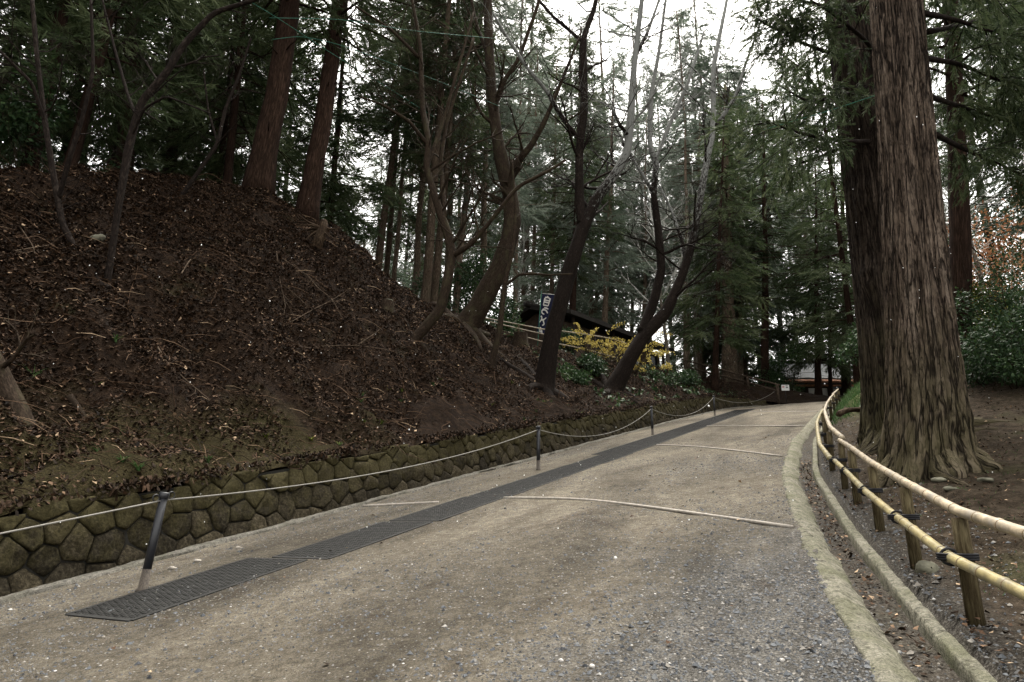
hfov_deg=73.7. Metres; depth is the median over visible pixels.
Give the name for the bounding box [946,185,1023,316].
autumn tree
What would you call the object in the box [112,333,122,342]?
grass tuft
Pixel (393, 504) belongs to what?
drain bar
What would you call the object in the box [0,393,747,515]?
leaf litter
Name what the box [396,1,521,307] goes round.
conifer tree
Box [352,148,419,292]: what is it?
conifer tree
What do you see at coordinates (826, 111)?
cable
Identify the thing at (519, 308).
bare tree
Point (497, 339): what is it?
sapling
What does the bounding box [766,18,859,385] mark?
conifer tree
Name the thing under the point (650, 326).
bare tree
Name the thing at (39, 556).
retaining wall
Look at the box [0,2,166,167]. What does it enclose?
conifer tree
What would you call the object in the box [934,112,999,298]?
conifer tree
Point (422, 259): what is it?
conifer tree
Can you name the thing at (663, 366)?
yellow shrub
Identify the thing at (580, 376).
shrub
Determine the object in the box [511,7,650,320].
conifer tree
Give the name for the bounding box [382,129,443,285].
conifer tree
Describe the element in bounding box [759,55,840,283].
conifer tree
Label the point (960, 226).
conifer tree
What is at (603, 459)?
rubber mat
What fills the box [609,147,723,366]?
bare tree
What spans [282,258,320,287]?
fallen branch
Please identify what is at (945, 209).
conifer tree
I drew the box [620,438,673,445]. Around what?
rubber mat
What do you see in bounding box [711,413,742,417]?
rubber mat
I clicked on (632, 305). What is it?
conifer tree
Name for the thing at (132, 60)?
conifer tree
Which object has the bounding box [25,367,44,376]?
grass tuft
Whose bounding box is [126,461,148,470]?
grass tuft
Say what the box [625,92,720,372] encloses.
conifer tree
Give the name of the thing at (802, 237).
conifer tree
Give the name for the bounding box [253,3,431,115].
cable
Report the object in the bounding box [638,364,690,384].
shrub
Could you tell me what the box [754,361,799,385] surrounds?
shrub
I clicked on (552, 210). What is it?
conifer tree
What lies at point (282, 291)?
fallen branch
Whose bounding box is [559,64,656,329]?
conifer tree
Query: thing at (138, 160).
conifer tree
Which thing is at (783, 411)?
drain bar
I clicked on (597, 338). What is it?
window
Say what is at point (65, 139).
conifer tree
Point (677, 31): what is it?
conifer tree
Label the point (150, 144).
conifer tree
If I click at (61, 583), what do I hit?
kerb
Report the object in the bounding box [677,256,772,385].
conifer tree
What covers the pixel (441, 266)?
conifer tree
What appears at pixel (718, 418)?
rubber mat
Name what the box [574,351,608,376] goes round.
shrub
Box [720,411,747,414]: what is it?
rubber mat
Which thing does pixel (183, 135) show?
conifer tree
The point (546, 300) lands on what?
banner
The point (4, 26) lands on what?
conifer tree
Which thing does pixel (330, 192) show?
conifer tree
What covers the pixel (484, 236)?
conifer tree
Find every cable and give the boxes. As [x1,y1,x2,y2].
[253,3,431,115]
[269,17,486,37]
[272,36,497,105]
[763,95,874,129]
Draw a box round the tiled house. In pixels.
[769,361,853,395]
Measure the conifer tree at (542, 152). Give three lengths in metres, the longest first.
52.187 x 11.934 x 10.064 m
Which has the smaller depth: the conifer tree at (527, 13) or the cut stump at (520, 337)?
the cut stump at (520, 337)
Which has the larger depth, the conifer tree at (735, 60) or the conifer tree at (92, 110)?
the conifer tree at (735, 60)
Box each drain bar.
[362,501,438,506]
[503,497,793,527]
[656,444,781,456]
[707,425,805,426]
[748,411,818,411]
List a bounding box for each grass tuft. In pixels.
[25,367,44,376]
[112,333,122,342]
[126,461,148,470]
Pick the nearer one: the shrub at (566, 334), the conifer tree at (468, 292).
the shrub at (566, 334)
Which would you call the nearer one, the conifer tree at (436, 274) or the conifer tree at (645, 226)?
the conifer tree at (436, 274)
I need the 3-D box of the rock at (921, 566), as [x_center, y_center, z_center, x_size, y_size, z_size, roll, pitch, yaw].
[3.095,1.709,5.095,0.162,0.142,0.158,-11,-18,36]
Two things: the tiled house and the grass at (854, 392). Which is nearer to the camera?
the grass at (854, 392)
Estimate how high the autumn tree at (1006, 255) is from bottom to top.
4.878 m
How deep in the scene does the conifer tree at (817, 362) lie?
54.15 m
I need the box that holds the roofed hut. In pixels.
[504,301,674,365]
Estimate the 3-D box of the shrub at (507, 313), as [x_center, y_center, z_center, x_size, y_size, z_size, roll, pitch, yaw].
[-1.001,-1.152,31.586,3.269,2.845,3.210,0,-14,0]
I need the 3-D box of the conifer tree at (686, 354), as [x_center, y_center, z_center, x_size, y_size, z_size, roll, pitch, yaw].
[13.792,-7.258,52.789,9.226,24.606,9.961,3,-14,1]
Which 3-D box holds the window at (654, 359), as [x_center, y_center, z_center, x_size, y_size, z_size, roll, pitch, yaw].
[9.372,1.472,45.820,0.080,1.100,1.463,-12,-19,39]
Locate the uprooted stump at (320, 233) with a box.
[296,213,342,248]
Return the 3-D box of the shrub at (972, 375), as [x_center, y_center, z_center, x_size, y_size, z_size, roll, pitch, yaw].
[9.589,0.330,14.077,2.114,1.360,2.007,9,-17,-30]
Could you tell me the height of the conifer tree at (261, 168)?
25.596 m
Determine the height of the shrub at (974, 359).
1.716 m
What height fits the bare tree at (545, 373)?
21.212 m
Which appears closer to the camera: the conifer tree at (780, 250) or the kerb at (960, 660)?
the kerb at (960, 660)
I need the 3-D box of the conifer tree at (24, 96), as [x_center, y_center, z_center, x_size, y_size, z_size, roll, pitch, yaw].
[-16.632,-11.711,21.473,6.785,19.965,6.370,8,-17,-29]
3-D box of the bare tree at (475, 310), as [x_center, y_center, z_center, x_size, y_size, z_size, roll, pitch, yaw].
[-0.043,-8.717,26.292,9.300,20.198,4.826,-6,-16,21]
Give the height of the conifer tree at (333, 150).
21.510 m
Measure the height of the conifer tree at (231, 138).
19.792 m
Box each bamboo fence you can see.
[485,318,624,362]
[815,389,1023,626]
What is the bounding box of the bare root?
[836,407,859,416]
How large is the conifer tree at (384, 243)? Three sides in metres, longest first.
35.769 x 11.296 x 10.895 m
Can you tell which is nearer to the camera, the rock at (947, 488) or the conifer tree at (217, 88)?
the rock at (947, 488)
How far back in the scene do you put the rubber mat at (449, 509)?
10.12 m
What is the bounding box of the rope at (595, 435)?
[540,409,650,436]
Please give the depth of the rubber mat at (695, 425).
25.07 m
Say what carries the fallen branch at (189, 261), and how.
on the hillside
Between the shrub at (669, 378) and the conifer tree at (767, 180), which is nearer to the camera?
the shrub at (669, 378)
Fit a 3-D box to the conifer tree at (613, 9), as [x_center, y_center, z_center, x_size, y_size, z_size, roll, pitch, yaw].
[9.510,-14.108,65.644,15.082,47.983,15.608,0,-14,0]
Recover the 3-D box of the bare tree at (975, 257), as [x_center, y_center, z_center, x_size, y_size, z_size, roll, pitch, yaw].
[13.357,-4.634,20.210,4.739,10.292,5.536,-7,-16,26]
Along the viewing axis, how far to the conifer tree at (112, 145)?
29.47 m
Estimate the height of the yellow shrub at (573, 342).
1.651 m
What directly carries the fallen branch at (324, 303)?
on the hillside
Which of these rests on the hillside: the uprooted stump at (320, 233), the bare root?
the uprooted stump at (320, 233)
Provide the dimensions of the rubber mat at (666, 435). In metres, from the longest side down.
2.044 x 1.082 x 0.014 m
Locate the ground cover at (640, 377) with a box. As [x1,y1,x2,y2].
[504,332,746,407]
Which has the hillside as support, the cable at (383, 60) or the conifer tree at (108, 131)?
the conifer tree at (108, 131)
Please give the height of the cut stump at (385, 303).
0.438 m
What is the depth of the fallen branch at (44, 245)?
11.74 m
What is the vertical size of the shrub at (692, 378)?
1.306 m
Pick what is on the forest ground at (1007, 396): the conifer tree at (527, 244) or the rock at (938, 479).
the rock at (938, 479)
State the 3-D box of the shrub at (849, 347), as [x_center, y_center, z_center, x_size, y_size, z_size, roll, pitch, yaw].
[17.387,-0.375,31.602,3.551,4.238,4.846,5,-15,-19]
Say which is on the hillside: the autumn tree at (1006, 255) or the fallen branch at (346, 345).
the fallen branch at (346, 345)
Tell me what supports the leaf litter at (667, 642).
on the road
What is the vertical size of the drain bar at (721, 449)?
0.777 m
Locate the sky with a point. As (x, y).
(764, 84)
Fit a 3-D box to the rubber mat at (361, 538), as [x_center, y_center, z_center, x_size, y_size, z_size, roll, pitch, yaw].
[-1.887,2.433,8.432,0.853,0.013,2.044,-8,-6,26]
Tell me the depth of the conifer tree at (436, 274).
32.86 m
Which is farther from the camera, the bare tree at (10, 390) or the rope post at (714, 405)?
the rope post at (714, 405)
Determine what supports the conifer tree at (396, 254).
on the hillside
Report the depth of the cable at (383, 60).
20.67 m
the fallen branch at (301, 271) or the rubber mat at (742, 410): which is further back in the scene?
the rubber mat at (742, 410)
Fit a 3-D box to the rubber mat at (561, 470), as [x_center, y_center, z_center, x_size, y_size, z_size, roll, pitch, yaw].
[1.096,2.648,13.951,0.853,0.013,2.044,-8,-6,26]
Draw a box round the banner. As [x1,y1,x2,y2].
[537,291,553,345]
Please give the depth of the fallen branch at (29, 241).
11.83 m
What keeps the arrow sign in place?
on the hillside
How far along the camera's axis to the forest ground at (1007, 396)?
5.95 m
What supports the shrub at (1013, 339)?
on the forest ground at (1007, 396)
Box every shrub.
[0,19,120,171]
[0,138,120,173]
[412,245,516,313]
[460,290,524,332]
[556,363,593,385]
[559,325,582,354]
[560,322,624,356]
[562,329,671,366]
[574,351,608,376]
[591,340,674,373]
[636,353,671,377]
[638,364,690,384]
[672,368,701,384]
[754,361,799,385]
[758,341,807,391]
[828,322,858,376]
[955,231,1023,353]
[957,317,1023,389]
[960,277,1023,358]
[961,324,1023,385]
[965,304,1023,387]
[972,266,1023,317]
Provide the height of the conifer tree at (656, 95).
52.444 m
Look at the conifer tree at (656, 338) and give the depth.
66.02 m
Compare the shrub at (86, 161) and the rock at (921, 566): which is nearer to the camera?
the rock at (921, 566)
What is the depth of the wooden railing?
45.95 m
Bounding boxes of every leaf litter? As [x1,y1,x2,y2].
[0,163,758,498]
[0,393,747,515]
[24,435,811,679]
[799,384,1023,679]
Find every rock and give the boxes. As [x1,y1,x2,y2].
[90,234,105,240]
[914,560,939,573]
[931,477,946,481]
[943,486,958,490]
[977,477,993,481]
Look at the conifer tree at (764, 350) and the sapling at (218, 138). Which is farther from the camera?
the conifer tree at (764, 350)
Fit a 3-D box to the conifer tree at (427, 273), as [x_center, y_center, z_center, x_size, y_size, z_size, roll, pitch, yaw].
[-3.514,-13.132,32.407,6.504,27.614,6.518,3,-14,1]
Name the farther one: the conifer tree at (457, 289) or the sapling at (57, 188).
the conifer tree at (457, 289)
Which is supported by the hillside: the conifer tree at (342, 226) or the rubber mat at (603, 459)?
the conifer tree at (342, 226)
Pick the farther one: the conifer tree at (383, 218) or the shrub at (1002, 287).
the conifer tree at (383, 218)
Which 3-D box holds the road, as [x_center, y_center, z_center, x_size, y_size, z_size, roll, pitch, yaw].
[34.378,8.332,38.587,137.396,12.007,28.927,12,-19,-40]
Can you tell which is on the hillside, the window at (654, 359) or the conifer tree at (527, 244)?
the conifer tree at (527, 244)
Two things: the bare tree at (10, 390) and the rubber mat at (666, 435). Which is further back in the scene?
the rubber mat at (666, 435)
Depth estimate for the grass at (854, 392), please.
19.54 m
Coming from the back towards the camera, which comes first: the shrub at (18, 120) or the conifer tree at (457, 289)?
the conifer tree at (457, 289)
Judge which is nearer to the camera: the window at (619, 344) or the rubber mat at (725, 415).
the rubber mat at (725, 415)
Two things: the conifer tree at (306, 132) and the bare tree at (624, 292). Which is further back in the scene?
the bare tree at (624, 292)
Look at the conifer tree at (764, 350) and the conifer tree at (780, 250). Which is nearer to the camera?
the conifer tree at (764, 350)
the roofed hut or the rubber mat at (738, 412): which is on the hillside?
the roofed hut
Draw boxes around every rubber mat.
[65,557,307,621]
[272,521,432,559]
[389,496,507,520]
[469,477,563,495]
[527,464,599,477]
[568,453,632,464]
[591,445,653,454]
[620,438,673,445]
[643,432,689,438]
[659,427,703,433]
[675,423,714,428]
[688,419,725,424]
[701,416,734,420]
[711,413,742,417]
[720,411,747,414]
[730,409,753,411]
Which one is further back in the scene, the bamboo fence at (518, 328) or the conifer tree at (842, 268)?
the conifer tree at (842, 268)
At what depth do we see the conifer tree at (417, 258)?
34.90 m
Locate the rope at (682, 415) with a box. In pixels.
[653,397,713,415]
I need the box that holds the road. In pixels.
[0,401,874,681]
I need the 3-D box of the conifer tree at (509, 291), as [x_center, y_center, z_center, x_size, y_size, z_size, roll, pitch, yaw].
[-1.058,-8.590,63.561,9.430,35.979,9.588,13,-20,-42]
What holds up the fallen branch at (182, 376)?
on the hillside
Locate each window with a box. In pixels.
[575,328,586,347]
[592,337,606,355]
[611,344,623,356]
[645,353,656,365]
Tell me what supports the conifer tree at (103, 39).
on the hillside
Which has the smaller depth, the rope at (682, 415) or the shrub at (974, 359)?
the shrub at (974, 359)
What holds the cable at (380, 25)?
attached to the bare tree at (422, 330)
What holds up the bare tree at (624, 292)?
on the hillside
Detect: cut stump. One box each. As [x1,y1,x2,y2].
[381,299,394,311]
[512,331,529,346]
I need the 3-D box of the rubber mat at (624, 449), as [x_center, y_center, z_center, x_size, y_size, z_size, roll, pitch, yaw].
[2.917,2.815,17.711,1.082,0.014,2.044,-8,-6,27]
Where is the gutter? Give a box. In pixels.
[781,404,919,681]
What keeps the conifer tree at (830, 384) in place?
on the hillside
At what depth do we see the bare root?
11.88 m
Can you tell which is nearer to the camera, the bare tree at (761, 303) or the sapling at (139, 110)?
the sapling at (139, 110)
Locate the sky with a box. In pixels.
[1,0,1023,382]
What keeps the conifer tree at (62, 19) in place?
on the hillside
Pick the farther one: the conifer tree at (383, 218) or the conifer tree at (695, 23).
the conifer tree at (695, 23)
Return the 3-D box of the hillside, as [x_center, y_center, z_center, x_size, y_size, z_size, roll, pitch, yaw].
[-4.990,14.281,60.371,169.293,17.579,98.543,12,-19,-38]
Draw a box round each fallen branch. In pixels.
[10,226,34,255]
[15,218,83,250]
[65,394,102,429]
[158,348,208,399]
[181,250,201,273]
[276,251,298,316]
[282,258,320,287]
[285,327,403,355]
[291,280,362,321]
[306,274,345,318]
[358,295,391,344]
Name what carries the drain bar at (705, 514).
on the road
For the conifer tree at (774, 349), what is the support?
on the hillside
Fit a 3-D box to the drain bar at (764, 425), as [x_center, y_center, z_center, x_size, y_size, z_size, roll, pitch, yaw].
[7.828,2.777,22.299,0.046,0.594,4.550,6,-16,-22]
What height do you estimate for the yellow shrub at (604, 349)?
1.761 m
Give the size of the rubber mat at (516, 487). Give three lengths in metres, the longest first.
2.044 x 0.853 x 0.017 m
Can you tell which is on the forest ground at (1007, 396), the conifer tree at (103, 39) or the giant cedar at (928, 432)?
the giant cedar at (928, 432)
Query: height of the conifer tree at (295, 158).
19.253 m
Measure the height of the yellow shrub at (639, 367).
1.652 m
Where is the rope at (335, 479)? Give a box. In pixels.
[167,430,536,500]
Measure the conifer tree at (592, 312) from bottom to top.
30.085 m
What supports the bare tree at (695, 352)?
on the hillside
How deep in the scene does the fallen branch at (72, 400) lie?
9.73 m
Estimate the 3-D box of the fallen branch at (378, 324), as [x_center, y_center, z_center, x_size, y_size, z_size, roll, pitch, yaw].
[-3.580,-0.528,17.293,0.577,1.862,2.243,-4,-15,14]
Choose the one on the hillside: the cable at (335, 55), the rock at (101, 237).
the rock at (101, 237)
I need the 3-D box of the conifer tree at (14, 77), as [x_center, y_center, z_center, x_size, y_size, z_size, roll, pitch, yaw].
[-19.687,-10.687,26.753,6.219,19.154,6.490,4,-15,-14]
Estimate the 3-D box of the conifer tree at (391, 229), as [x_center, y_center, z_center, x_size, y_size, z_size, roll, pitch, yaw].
[-7.028,-10.109,39.985,7.215,26.598,6.915,7,-16,-26]
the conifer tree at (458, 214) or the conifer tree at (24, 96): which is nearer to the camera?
the conifer tree at (24, 96)
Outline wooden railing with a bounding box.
[682,359,779,403]
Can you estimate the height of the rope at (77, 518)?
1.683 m
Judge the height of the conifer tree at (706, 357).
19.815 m
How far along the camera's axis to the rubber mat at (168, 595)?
6.49 m
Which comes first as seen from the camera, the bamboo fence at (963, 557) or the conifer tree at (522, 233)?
the bamboo fence at (963, 557)
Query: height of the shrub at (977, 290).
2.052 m
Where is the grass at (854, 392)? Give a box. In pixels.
[829,380,1023,595]
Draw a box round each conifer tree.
[0,0,68,53]
[0,0,83,171]
[0,0,86,169]
[0,0,100,172]
[0,0,242,171]
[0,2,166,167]
[3,3,157,170]
[4,0,178,170]
[42,0,187,173]
[42,0,234,173]
[88,20,185,171]
[94,0,245,173]
[136,0,304,202]
[137,44,200,172]
[143,0,322,183]
[152,6,242,174]
[158,1,269,164]
[160,3,292,201]
[166,0,366,224]
[215,0,434,194]
[238,0,330,202]
[239,0,367,243]
[252,0,443,222]
[276,0,418,262]
[320,180,372,245]
[325,97,365,237]
[336,3,449,279]
[338,0,465,269]
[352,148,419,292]
[357,4,458,285]
[367,203,419,293]
[368,0,504,301]
[371,0,470,295]
[373,0,524,301]
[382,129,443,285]
[392,175,444,297]
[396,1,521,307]
[402,172,467,302]
[407,59,511,309]
[421,0,553,319]
[432,0,529,312]
[451,239,495,324]
[463,87,549,315]
[474,0,594,311]
[481,0,563,332]
[495,95,550,290]
[498,44,572,301]
[501,61,611,307]
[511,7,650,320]
[515,51,569,283]
[527,26,636,310]
[527,75,653,330]
[539,0,688,333]
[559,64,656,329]
[577,143,627,311]
[600,142,655,332]
[601,177,667,361]
[607,0,693,365]
[612,117,678,348]
[624,8,774,377]
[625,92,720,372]
[632,108,738,369]
[635,84,840,382]
[648,40,780,368]
[657,0,756,213]
[657,284,750,385]
[661,104,774,390]
[661,109,722,377]
[662,35,820,384]
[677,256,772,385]
[692,238,785,380]
[713,115,769,383]
[715,102,819,404]
[719,52,778,376]
[736,74,840,381]
[745,99,803,320]
[757,166,855,394]
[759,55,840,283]
[761,74,849,340]
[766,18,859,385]
[770,172,841,360]
[782,144,854,394]
[782,180,855,395]
[809,0,1023,377]
[924,0,1023,310]
[930,0,1023,280]
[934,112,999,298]
[943,196,987,290]
[985,117,1023,296]
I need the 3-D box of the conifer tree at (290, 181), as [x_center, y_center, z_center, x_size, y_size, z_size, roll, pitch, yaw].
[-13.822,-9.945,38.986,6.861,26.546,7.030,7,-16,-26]
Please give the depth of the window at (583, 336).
39.76 m
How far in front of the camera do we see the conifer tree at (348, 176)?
75.41 m
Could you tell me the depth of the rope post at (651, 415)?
22.49 m
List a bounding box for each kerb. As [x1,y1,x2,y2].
[0,406,752,603]
[812,410,997,681]
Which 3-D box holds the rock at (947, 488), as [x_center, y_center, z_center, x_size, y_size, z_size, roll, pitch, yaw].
[4.777,1.612,7.455,0.146,0.057,0.100,0,-14,0]
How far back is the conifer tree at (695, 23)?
74.58 m
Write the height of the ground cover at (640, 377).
5.430 m
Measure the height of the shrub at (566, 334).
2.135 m
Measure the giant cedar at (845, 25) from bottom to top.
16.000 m
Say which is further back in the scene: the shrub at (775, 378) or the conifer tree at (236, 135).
the shrub at (775, 378)
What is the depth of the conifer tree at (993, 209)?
30.35 m
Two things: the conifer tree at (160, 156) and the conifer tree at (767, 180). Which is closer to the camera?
the conifer tree at (160, 156)
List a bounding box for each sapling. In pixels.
[0,0,138,289]
[55,0,268,281]
[177,26,275,195]
[482,159,572,369]
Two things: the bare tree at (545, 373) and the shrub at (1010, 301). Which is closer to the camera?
the shrub at (1010, 301)
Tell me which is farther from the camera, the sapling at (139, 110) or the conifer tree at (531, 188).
the conifer tree at (531, 188)
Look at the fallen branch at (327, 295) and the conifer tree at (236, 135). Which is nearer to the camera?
the fallen branch at (327, 295)
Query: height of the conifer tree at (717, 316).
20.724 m
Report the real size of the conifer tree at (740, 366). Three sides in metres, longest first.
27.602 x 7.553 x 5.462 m
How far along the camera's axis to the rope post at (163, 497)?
6.78 m
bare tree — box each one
[0,301,54,428]
[299,0,585,353]
[424,0,603,359]
[452,158,593,325]
[473,0,721,397]
[564,0,801,407]
[564,240,650,333]
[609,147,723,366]
[622,106,775,377]
[689,201,804,375]
[932,53,1023,302]
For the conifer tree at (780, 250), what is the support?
on the hillside
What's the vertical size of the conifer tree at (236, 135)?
24.141 m
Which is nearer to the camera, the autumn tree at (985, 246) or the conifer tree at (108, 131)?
the autumn tree at (985, 246)
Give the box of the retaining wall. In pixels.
[0,396,768,596]
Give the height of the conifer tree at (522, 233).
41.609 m
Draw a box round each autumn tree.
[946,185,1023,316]
[947,212,1022,311]
[972,192,1023,295]
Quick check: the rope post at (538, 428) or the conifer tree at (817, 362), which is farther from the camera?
the conifer tree at (817, 362)
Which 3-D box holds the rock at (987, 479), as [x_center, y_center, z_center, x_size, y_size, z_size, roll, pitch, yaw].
[5.341,1.572,7.703,0.167,0.074,0.192,-11,-18,36]
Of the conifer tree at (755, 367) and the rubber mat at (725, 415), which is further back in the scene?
the conifer tree at (755, 367)
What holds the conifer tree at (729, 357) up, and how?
on the hillside
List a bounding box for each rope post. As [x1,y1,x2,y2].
[135,491,174,591]
[536,426,540,469]
[650,406,653,434]
[712,395,715,415]
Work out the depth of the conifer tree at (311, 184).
23.77 m
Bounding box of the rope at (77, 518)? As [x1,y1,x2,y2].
[0,500,159,534]
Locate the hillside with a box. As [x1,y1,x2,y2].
[0,166,843,516]
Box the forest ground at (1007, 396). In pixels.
[799,356,1023,681]
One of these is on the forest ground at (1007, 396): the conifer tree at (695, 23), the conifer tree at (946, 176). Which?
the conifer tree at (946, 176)
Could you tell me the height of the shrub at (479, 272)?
5.125 m
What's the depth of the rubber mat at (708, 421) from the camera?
26.92 m
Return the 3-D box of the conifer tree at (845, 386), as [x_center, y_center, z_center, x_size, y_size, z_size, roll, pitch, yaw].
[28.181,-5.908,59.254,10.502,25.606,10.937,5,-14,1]
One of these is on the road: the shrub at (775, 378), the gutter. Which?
the gutter
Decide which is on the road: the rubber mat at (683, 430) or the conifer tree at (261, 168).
the rubber mat at (683, 430)
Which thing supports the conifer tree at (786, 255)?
on the hillside
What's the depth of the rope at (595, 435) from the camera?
17.75 m
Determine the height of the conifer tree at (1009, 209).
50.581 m
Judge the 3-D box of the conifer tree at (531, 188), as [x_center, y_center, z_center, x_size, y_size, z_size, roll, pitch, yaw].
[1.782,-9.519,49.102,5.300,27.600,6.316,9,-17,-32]
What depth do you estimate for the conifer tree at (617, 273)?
58.84 m
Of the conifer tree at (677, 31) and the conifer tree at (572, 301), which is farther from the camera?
the conifer tree at (677, 31)
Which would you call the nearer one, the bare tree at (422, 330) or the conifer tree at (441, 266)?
the bare tree at (422, 330)
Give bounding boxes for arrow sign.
[781,385,788,403]
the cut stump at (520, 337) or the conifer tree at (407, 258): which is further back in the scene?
the conifer tree at (407, 258)
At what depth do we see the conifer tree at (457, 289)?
36.75 m
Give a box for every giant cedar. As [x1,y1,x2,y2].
[696,0,1020,459]
[866,0,1023,487]
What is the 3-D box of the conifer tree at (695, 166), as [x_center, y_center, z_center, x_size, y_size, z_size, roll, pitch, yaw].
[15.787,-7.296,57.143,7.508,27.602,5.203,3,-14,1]
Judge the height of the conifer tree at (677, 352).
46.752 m
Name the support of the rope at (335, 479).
hanging from the rope post at (163, 497)

